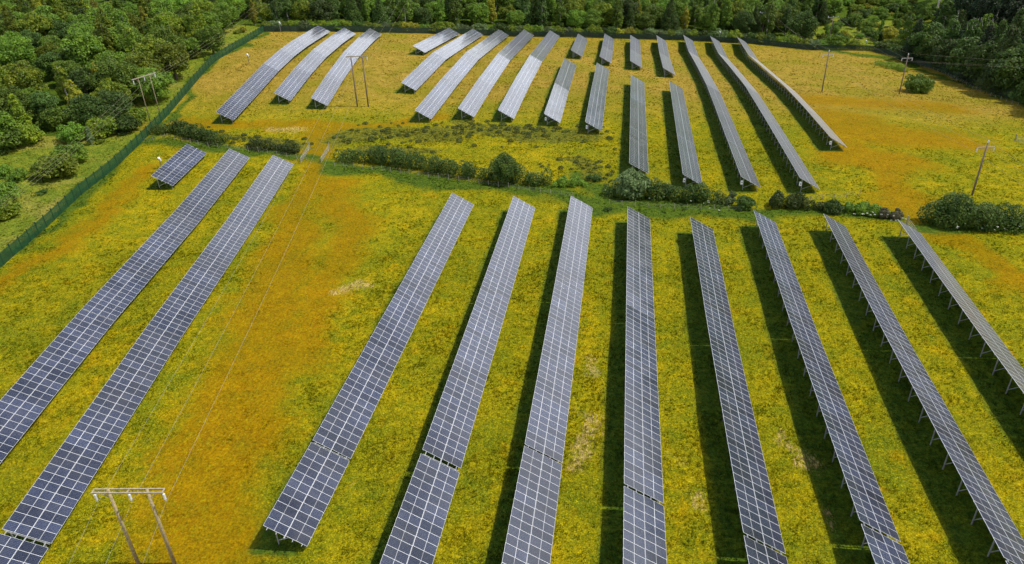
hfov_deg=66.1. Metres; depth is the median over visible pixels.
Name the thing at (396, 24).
bush
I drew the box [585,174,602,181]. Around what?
shrub
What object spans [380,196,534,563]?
solar panel row
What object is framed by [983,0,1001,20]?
pine tree
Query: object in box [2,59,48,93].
broadleaf tree
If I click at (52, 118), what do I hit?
bush
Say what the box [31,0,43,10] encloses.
birch tree
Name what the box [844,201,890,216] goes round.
hedge
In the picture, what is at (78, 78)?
broadleaf tree
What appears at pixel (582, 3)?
broadleaf tree
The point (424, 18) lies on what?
broadleaf tree
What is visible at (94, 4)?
birch tree
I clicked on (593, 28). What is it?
bush
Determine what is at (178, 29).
broadleaf tree
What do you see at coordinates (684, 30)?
bush
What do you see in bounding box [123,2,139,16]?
broadleaf tree
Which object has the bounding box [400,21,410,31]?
bush
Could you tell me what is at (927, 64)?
palisade fence
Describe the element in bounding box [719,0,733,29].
birch tree
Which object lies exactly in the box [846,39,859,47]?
bush
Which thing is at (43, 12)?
broadleaf tree
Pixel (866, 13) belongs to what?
bush
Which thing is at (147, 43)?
broadleaf tree
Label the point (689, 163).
solar panel row
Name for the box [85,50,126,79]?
broadleaf tree
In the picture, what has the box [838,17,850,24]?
bush
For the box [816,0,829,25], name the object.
conifer tree
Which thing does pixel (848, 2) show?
bush
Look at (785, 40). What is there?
bush
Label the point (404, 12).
birch tree
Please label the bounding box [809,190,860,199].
stock fence
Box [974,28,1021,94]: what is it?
conifer tree
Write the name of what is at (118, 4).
birch tree
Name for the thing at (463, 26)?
bush
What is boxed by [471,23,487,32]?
bush
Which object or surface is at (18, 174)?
bush
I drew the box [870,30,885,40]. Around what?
bush
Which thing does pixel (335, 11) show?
birch tree
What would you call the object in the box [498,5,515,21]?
broadleaf tree
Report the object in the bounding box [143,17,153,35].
birch tree
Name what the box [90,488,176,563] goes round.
power pole
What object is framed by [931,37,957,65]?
broadleaf tree
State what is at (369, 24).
bush
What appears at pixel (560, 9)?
birch tree
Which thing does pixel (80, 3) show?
birch tree
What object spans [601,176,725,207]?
hedge
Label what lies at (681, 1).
broadleaf tree
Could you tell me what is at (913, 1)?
bush
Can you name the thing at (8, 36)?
broadleaf tree
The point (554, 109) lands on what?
solar panel row
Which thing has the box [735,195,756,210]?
bush
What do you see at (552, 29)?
bush
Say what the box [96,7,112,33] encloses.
birch tree
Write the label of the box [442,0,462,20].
conifer tree
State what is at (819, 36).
bush
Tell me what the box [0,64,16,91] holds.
broadleaf tree
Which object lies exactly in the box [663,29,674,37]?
bush
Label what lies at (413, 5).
broadleaf tree
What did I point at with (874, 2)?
bush
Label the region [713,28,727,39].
bush
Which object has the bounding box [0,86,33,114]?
broadleaf tree
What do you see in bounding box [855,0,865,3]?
bush
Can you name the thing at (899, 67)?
bramble
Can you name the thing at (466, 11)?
broadleaf tree
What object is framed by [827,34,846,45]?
bush
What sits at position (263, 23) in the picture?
bush
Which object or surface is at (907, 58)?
power pole
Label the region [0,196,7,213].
broadleaf tree
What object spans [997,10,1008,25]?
pine tree
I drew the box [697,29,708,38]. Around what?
bush
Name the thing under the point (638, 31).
bush
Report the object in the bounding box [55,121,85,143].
bush
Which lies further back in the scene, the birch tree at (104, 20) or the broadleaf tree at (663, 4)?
the broadleaf tree at (663, 4)
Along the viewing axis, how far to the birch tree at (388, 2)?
282.33 m
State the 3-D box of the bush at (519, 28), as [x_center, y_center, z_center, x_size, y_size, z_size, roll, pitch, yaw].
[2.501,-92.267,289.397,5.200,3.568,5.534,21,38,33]
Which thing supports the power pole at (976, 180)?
on the ground at (202, 462)
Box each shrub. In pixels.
[35,189,47,195]
[94,139,105,143]
[238,27,247,32]
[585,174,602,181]
[603,207,612,211]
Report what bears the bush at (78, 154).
on the ground at (202, 462)
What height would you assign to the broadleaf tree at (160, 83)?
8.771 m
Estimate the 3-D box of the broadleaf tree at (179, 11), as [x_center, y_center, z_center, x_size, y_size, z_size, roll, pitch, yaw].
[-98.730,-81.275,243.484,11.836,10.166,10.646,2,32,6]
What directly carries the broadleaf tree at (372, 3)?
on the ground at (202, 462)
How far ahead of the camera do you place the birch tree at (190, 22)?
221.41 m
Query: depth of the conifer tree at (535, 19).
299.27 m
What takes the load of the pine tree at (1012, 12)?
on the ground at (202, 462)
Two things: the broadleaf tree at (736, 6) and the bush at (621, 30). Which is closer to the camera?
the bush at (621, 30)
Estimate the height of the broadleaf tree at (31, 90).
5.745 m
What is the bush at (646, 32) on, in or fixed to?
on the ground at (202, 462)
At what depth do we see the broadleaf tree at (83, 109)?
167.95 m
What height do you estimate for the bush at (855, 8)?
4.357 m
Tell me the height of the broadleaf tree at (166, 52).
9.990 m
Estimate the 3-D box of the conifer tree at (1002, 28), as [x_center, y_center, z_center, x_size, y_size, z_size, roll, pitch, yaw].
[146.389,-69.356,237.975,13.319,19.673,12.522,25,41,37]
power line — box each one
[98,64,345,501]
[133,67,354,499]
[171,63,366,490]
[830,50,983,137]
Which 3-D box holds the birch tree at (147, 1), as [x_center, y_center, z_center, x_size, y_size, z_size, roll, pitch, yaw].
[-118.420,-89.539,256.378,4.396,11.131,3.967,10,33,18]
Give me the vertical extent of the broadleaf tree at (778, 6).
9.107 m
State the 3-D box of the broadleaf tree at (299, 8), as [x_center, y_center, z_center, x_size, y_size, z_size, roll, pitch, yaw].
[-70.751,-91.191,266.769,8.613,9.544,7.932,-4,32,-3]
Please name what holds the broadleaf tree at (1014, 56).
on the ground at (202, 462)
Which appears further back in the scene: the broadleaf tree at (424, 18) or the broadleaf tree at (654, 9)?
the broadleaf tree at (654, 9)
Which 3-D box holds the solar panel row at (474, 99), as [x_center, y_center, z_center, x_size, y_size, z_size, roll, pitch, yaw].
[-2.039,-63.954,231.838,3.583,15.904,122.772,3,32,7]
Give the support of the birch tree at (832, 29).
on the ground at (202, 462)
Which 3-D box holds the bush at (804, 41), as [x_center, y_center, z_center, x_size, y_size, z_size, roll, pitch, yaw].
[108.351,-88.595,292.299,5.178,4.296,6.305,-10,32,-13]
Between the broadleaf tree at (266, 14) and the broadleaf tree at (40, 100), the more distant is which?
the broadleaf tree at (266, 14)
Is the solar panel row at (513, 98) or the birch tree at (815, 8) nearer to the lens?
the solar panel row at (513, 98)
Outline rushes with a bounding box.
[153,118,635,178]
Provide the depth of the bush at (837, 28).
310.13 m
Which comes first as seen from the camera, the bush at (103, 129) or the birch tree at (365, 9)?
the bush at (103, 129)
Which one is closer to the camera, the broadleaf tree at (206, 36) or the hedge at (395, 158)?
the hedge at (395, 158)
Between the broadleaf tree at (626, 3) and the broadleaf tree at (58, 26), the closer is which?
the broadleaf tree at (58, 26)
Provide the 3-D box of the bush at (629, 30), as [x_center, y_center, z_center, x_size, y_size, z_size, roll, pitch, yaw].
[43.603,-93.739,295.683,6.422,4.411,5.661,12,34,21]
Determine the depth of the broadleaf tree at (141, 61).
191.07 m
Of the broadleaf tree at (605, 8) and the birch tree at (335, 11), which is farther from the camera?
the broadleaf tree at (605, 8)
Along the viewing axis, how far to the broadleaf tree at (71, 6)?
251.08 m
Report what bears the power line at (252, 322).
attached to the power pole at (131, 546)
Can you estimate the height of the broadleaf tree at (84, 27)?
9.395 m
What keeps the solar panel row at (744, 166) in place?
on the ground at (202, 462)
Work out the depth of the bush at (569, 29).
291.65 m
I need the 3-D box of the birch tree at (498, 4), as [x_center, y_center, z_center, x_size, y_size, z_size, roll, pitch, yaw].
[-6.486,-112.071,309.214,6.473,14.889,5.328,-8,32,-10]
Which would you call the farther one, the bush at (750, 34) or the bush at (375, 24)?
the bush at (750, 34)
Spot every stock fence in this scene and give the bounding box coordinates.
[143,133,306,159]
[334,162,572,195]
[609,199,733,210]
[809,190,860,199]
[920,65,1018,105]
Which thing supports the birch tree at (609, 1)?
on the ground at (202, 462)
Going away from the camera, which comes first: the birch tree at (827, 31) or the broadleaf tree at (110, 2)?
the broadleaf tree at (110, 2)
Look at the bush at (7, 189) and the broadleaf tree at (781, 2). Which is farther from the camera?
the broadleaf tree at (781, 2)
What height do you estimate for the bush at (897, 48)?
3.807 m
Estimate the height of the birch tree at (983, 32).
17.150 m
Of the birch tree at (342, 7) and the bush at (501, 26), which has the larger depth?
the bush at (501, 26)
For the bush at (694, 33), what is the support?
on the ground at (202, 462)
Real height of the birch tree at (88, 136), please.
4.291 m
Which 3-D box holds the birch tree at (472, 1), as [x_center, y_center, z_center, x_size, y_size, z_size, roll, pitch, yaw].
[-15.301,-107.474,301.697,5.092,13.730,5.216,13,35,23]
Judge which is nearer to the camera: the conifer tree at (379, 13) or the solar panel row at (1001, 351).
the solar panel row at (1001, 351)
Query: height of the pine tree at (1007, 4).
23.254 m
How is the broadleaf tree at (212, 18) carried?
on the ground at (202, 462)
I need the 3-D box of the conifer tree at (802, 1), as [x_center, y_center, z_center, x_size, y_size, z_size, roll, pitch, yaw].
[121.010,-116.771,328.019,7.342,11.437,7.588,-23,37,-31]
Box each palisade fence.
[0,26,263,266]
[263,25,869,50]
[869,46,1023,102]
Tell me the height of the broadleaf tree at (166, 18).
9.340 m
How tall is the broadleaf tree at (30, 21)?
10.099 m
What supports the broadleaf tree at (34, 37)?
on the ground at (202, 462)
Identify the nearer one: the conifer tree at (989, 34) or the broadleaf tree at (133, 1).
the conifer tree at (989, 34)
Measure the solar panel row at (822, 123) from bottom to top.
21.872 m
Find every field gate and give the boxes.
[300,142,309,161]
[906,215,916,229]
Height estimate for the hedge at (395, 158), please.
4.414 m
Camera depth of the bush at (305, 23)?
257.93 m
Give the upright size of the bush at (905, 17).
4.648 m
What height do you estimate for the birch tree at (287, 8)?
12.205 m
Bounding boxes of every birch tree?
[0,4,20,35]
[6,93,32,124]
[14,0,29,12]
[21,0,32,12]
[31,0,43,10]
[49,0,66,17]
[52,62,68,101]
[65,79,82,104]
[76,0,85,11]
[84,4,91,22]
[85,126,94,144]
[90,0,97,8]
[90,62,97,86]
[94,17,116,53]
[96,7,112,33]
[112,0,128,13]
[119,11,135,30]
[123,27,138,52]
[137,0,151,18]
[138,6,147,29]
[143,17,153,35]
[144,0,151,20]
[184,10,200,48]
[191,3,207,29]
[248,0,257,24]
[252,0,264,19]
[267,0,282,21]
[278,0,292,21]
[327,0,339,20]
[340,0,352,13]
[360,0,370,22]
[384,0,397,22]
[397,0,412,21]
[434,0,446,22]
[447,0,461,24]
[459,0,465,13]
[465,0,477,7]
[487,0,496,23]
[495,0,502,14]
[501,0,513,7]
[519,0,532,25]
[534,0,548,27]
[546,0,556,24]
[554,0,566,27]
[585,0,592,21]
[603,0,613,23]
[610,0,623,27]
[635,0,641,16]
[680,7,689,29]
[685,0,693,15]
[689,2,699,27]
[694,0,704,13]
[703,0,709,6]
[705,0,719,31]
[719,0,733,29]
[760,0,776,34]
[781,4,792,35]
[787,0,796,8]
[801,0,813,11]
[811,0,823,16]
[825,25,829,34]
[830,23,834,33]
[846,7,851,17]
[851,16,856,28]
[856,22,860,31]
[873,29,878,42]
[878,19,884,30]
[893,7,898,18]
[896,18,901,28]
[898,14,915,45]
[933,18,960,65]
[934,0,950,27]
[936,0,954,29]
[946,8,964,27]
[949,18,981,74]
[979,13,997,30]
[980,25,990,35]
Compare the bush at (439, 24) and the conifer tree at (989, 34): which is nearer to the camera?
the conifer tree at (989, 34)
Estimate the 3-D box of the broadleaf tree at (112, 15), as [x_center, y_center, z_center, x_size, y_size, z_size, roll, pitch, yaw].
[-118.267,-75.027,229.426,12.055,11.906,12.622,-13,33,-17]
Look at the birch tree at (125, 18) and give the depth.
217.20 m
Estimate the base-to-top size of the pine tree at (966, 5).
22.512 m
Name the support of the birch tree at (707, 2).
on the ground at (202, 462)
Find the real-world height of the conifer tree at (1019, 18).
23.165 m
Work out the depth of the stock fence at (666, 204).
129.33 m
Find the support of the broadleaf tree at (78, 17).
on the ground at (202, 462)
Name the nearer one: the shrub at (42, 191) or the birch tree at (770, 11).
the shrub at (42, 191)
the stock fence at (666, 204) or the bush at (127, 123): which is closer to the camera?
the stock fence at (666, 204)
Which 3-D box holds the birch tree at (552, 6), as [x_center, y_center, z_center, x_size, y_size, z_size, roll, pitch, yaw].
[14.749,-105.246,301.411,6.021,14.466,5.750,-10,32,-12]
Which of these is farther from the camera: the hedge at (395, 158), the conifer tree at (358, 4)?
the conifer tree at (358, 4)
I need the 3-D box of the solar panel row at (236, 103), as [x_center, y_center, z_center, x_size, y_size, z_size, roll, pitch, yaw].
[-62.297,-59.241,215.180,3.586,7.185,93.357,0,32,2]
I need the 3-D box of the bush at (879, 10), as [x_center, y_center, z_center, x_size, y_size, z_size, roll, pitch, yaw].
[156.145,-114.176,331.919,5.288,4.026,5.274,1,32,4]
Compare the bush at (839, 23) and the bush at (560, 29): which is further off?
the bush at (839, 23)
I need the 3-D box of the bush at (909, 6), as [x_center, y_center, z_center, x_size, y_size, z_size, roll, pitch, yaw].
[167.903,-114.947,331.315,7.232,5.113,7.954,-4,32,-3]
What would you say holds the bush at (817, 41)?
on the ground at (202, 462)
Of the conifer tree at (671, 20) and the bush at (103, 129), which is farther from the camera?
the conifer tree at (671, 20)
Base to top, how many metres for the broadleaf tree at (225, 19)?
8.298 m
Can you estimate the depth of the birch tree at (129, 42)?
201.77 m
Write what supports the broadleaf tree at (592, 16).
on the ground at (202, 462)
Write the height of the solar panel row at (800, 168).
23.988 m
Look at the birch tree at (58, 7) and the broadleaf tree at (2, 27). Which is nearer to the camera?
the broadleaf tree at (2, 27)
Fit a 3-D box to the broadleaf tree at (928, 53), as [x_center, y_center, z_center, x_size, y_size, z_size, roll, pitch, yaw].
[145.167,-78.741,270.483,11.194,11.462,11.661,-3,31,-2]
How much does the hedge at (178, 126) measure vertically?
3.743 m
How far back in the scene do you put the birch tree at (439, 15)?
285.74 m
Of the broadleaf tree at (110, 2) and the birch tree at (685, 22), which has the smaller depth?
the broadleaf tree at (110, 2)
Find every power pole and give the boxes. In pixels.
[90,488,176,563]
[132,72,159,121]
[345,55,368,106]
[821,50,833,90]
[899,53,912,93]
[971,140,994,195]
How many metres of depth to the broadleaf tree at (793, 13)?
308.82 m
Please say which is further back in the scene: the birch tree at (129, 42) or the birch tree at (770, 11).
the birch tree at (770, 11)
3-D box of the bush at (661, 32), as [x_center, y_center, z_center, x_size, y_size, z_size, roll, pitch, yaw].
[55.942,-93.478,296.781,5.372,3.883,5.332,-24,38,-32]
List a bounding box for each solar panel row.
[0,149,248,462]
[0,155,292,563]
[151,144,206,188]
[216,25,329,121]
[263,193,473,546]
[274,28,355,103]
[311,28,380,108]
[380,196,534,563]
[401,29,482,92]
[413,28,458,52]
[415,30,508,121]
[458,30,533,119]
[498,31,559,120]
[501,196,592,563]
[544,58,576,122]
[571,34,587,58]
[585,63,608,133]
[600,34,613,65]
[623,207,666,563]
[629,75,648,173]
[630,35,641,67]
[656,35,674,76]
[669,81,701,186]
[683,35,760,190]
[690,217,787,563]
[710,36,818,191]
[737,37,846,149]
[754,210,909,563]
[824,214,1023,563]
[898,220,1023,414]
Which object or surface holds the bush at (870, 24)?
on the ground at (202, 462)
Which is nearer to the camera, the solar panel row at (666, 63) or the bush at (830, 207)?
the bush at (830, 207)
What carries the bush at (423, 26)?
on the ground at (202, 462)
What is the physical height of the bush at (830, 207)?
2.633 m
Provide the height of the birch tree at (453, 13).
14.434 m
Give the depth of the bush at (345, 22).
263.36 m
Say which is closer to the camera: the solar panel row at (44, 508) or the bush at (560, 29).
the solar panel row at (44, 508)
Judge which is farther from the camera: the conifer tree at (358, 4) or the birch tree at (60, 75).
the conifer tree at (358, 4)
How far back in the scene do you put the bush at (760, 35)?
294.34 m
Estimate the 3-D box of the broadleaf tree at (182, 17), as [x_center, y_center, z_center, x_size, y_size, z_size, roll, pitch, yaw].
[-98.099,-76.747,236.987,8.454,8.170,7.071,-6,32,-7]
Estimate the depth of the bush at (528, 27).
287.90 m
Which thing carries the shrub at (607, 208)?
on the ground at (202, 462)
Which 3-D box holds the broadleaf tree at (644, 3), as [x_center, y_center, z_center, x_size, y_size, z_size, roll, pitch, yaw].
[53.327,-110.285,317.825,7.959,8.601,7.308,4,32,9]
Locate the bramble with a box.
[874,60,909,71]
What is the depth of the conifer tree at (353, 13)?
267.54 m
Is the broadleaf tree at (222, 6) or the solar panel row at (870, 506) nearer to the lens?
the solar panel row at (870, 506)
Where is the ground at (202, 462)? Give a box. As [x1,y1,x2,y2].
[0,0,1023,563]
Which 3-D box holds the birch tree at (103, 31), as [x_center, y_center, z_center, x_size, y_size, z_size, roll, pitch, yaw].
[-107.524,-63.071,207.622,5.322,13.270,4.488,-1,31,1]
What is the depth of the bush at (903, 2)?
338.99 m
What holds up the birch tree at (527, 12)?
on the ground at (202, 462)
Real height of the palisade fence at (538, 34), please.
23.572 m
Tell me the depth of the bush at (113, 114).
170.06 m
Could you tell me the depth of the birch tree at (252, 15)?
261.31 m
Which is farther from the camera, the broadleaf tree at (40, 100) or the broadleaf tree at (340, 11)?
the broadleaf tree at (340, 11)
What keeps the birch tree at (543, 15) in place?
on the ground at (202, 462)
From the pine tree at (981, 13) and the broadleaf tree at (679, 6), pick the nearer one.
the pine tree at (981, 13)
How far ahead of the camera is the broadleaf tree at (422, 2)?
294.75 m
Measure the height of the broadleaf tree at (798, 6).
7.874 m
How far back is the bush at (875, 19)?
320.44 m
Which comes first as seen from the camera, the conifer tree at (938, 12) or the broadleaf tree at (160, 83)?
the broadleaf tree at (160, 83)
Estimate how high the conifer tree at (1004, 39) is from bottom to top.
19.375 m
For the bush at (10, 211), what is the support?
on the ground at (202, 462)
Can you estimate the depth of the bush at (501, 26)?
286.67 m
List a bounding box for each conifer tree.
[343,0,364,22]
[353,0,370,20]
[370,0,391,24]
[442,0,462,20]
[529,0,549,25]
[620,4,638,29]
[660,0,680,30]
[745,6,761,32]
[797,27,815,38]
[798,0,805,12]
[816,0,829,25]
[896,18,924,62]
[930,0,955,24]
[937,21,968,69]
[938,23,976,73]
[952,24,995,84]
[955,9,967,31]
[964,0,980,26]
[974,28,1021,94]
[975,24,1016,91]
[989,19,1007,44]
[1000,68,1023,94]
[1005,7,1023,43]
[1008,80,1023,106]
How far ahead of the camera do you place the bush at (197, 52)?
217.14 m
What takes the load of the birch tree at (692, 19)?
on the ground at (202, 462)
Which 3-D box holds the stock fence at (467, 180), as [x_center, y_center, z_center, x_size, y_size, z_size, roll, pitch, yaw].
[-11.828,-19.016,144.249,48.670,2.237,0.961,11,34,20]
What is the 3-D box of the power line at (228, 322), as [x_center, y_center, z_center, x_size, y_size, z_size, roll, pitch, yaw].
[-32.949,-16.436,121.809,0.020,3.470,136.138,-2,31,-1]
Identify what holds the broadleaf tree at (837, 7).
on the ground at (202, 462)
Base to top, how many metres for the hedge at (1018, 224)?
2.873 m
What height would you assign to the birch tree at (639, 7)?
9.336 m
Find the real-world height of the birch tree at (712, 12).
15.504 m
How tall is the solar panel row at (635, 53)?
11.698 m
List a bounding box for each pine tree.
[954,0,963,16]
[959,0,973,15]
[967,0,979,18]
[978,0,989,19]
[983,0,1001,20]
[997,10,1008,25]
[998,0,1013,16]
[1007,1,1021,24]
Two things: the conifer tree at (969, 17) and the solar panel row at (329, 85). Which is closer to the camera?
the solar panel row at (329, 85)
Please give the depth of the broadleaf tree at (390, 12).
277.37 m
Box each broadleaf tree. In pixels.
[0,0,12,4]
[0,2,17,12]
[0,20,6,36]
[0,30,21,49]
[0,35,36,64]
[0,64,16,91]
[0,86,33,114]
[0,110,16,134]
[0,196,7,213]
[2,11,24,34]
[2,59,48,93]
[15,87,36,99]
[16,11,56,36]
[19,29,40,50]
[20,5,62,33]
[26,90,58,117]
[33,50,62,76]
[35,41,61,57]
[37,36,61,47]
[40,0,68,12]
[47,20,69,42]
[51,60,81,79]
[54,47,74,63]
[59,0,89,13]
[60,13,72,21]
[60,20,79,36]
[60,27,106,70]
[62,93,105,123]
[63,22,94,42]
[65,67,92,92]
[66,14,85,22]
[73,7,87,14]
[83,2,122,26]
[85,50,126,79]
[85,56,140,92]
[88,29,109,53]
[90,77,132,105]
[96,90,134,114]
[99,1,113,7]
[107,21,142,53]
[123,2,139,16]
[123,12,145,34]
[123,51,163,72]
[124,0,138,7]
[129,67,176,100]
[134,34,171,65]
[148,0,178,17]
[149,25,186,53]
[150,11,182,31]
[153,43,189,79]
[165,0,190,11]
[169,25,185,37]
[175,2,203,15]
[177,13,197,32]
[183,37,199,55]
[191,0,215,11]
[194,24,225,54]
[198,12,222,29]
[212,1,245,7]
[212,7,232,30]
[214,0,239,21]
[215,0,247,20]
[241,0,255,16]
[257,3,271,20]
[291,0,312,21]
[307,0,334,22]
[338,0,343,14]
[369,0,393,14]
[375,6,395,22]
[393,0,422,21]
[413,7,432,24]
[419,0,434,7]
[422,1,442,21]
[461,3,477,22]
[468,3,489,24]
[488,152,522,182]
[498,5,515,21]
[505,10,524,26]
[513,0,531,11]
[559,0,584,25]
[563,0,586,8]
[565,9,586,27]
[583,9,604,26]
[589,1,613,27]
[618,0,639,19]
[635,11,656,28]
[640,0,651,11]
[643,4,663,26]
[656,0,675,12]
[673,0,689,13]
[675,2,692,23]
[693,4,719,31]
[724,1,744,16]
[729,10,755,32]
[739,0,763,8]
[741,4,758,15]
[758,6,777,26]
[761,1,781,9]
[764,9,784,31]
[773,0,785,8]
[778,3,799,27]
[785,0,801,11]
[785,10,818,36]
[820,0,844,19]
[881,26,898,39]
[907,22,948,58]
[916,35,942,61]
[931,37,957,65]
[945,36,983,71]
[961,40,1000,80]
[977,32,1021,68]
[987,43,1023,88]
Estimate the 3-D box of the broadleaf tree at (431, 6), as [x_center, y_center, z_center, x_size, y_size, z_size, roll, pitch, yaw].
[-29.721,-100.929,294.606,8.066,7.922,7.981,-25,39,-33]
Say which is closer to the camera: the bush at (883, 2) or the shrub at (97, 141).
the shrub at (97, 141)
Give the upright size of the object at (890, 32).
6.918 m
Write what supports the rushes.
on the ground at (202, 462)
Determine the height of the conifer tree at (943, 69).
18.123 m
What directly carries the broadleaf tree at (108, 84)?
on the ground at (202, 462)
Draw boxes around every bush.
[0,124,29,155]
[0,164,12,178]
[0,181,20,198]
[0,197,22,219]
[4,167,29,181]
[12,123,45,145]
[29,153,79,182]
[35,107,72,130]
[50,141,88,161]
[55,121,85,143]
[81,115,117,138]
[95,105,125,120]
[110,113,141,135]
[122,107,149,123]
[190,50,201,57]
[259,20,274,30]
[266,20,281,30]
[275,20,286,30]
[287,20,300,29]
[298,20,310,30]
[316,20,330,29]
[326,19,342,30]
[338,19,351,27]
[351,20,364,30]
[361,21,372,30]
[371,23,382,30]
[380,22,391,31]
[390,21,402,30]
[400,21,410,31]
[405,22,419,31]
[419,24,428,30]
[426,23,439,32]
[433,21,445,31]
[442,21,456,30]
[459,23,471,32]
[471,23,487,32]
[486,26,498,33]
[494,22,509,31]
[506,24,517,34]
[515,26,522,34]
[523,24,534,33]
[531,25,543,34]
[546,26,555,31]
[554,25,566,33]
[563,27,573,33]
[573,28,583,34]
[588,24,602,35]
[596,27,608,34]
[606,26,618,36]
[612,28,624,33]
[614,168,653,199]
[624,27,635,36]
[632,28,642,37]
[643,29,651,36]
[645,27,659,35]
[656,29,667,37]
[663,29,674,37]
[675,30,683,37]
[678,28,691,36]
[686,29,699,37]
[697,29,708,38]
[706,31,717,38]
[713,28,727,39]
[725,29,742,40]
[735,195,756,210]
[747,31,758,39]
[753,32,766,42]
[763,33,775,42]
[774,36,785,44]
[783,34,791,45]
[786,34,802,45]
[796,38,811,47]
[809,39,820,48]
[815,32,826,38]
[819,37,830,44]
[822,198,845,214]
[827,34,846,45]
[829,25,839,32]
[833,21,844,27]
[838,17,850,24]
[846,0,854,4]
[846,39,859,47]
[847,14,864,25]
[851,4,863,12]
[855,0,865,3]
[855,32,864,38]
[857,9,870,17]
[861,20,876,28]
[861,26,874,36]
[867,0,879,4]
[868,17,880,21]
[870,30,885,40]
[876,6,888,13]
[876,40,897,51]
[876,205,903,220]
[878,11,890,19]
[879,0,895,6]
[885,3,899,12]
[886,37,900,43]
[890,46,900,54]
[892,19,904,26]
[895,0,907,5]
[899,14,917,21]
[901,2,919,12]
[902,73,934,93]
[907,0,917,4]
[916,7,933,19]
[917,2,930,9]
[923,4,936,14]
[1006,87,1022,100]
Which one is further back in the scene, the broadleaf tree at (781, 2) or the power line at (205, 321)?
the broadleaf tree at (781, 2)
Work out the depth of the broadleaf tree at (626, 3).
303.09 m
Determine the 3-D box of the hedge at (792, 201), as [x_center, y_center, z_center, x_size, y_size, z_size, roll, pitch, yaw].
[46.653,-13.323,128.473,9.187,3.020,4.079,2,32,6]
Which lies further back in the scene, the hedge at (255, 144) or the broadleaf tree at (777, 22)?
the broadleaf tree at (777, 22)
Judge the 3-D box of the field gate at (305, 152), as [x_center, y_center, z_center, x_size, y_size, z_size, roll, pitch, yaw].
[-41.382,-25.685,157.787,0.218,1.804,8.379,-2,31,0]
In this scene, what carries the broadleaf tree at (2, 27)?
on the ground at (202, 462)
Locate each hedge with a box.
[148,118,230,144]
[246,138,300,153]
[333,144,552,186]
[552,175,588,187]
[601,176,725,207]
[717,191,737,204]
[769,189,824,210]
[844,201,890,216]
[917,192,1023,234]
[1012,212,1023,229]
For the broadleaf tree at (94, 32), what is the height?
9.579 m
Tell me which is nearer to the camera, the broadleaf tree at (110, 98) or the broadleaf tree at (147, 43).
the broadleaf tree at (110, 98)
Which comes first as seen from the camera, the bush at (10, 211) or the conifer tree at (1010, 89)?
the bush at (10, 211)
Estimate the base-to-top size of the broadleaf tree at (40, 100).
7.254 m
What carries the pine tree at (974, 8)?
on the ground at (202, 462)
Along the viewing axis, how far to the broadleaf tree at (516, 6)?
304.27 m
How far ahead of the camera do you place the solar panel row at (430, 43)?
250.29 m
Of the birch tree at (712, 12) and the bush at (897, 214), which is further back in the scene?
the birch tree at (712, 12)
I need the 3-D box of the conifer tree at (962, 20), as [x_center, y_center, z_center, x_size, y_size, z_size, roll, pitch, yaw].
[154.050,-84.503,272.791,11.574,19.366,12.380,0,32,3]
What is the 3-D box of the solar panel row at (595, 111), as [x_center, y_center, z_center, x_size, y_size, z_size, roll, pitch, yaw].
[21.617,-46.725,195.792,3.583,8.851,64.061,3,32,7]
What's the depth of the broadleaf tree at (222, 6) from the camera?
253.47 m
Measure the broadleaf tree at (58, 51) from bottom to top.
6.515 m
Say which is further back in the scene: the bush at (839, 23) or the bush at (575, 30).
the bush at (839, 23)
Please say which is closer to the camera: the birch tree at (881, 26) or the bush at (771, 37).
the bush at (771, 37)
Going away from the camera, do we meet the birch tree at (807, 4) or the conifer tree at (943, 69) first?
the conifer tree at (943, 69)
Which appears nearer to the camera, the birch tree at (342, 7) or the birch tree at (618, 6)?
the birch tree at (342, 7)
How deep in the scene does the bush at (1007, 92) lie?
212.56 m
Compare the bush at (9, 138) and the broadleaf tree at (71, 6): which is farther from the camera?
the broadleaf tree at (71, 6)
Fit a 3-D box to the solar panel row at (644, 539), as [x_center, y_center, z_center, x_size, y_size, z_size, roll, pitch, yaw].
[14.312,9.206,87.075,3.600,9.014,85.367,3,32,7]
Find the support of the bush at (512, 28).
on the ground at (202, 462)
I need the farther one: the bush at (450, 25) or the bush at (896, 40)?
the bush at (896, 40)
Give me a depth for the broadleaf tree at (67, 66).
192.53 m
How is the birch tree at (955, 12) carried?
on the ground at (202, 462)
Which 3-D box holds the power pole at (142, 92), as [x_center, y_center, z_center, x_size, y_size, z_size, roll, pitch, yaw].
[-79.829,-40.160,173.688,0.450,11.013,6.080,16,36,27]
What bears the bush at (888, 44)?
on the ground at (202, 462)
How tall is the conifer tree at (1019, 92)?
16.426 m
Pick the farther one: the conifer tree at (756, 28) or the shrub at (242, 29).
the conifer tree at (756, 28)
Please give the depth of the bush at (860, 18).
318.12 m
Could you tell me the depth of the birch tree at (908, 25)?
286.62 m
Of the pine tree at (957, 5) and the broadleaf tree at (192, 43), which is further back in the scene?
the pine tree at (957, 5)
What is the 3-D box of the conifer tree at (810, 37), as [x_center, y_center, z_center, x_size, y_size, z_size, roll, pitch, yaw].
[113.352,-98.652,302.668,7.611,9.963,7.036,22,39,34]
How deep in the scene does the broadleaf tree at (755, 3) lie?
316.61 m
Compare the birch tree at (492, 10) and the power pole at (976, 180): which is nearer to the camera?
the power pole at (976, 180)
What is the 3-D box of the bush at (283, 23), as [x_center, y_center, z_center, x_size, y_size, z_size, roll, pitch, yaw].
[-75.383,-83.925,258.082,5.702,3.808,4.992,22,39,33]
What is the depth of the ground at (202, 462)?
103.74 m
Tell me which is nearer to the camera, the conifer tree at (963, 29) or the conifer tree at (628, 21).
the conifer tree at (963, 29)
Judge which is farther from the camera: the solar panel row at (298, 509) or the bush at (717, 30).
the bush at (717, 30)

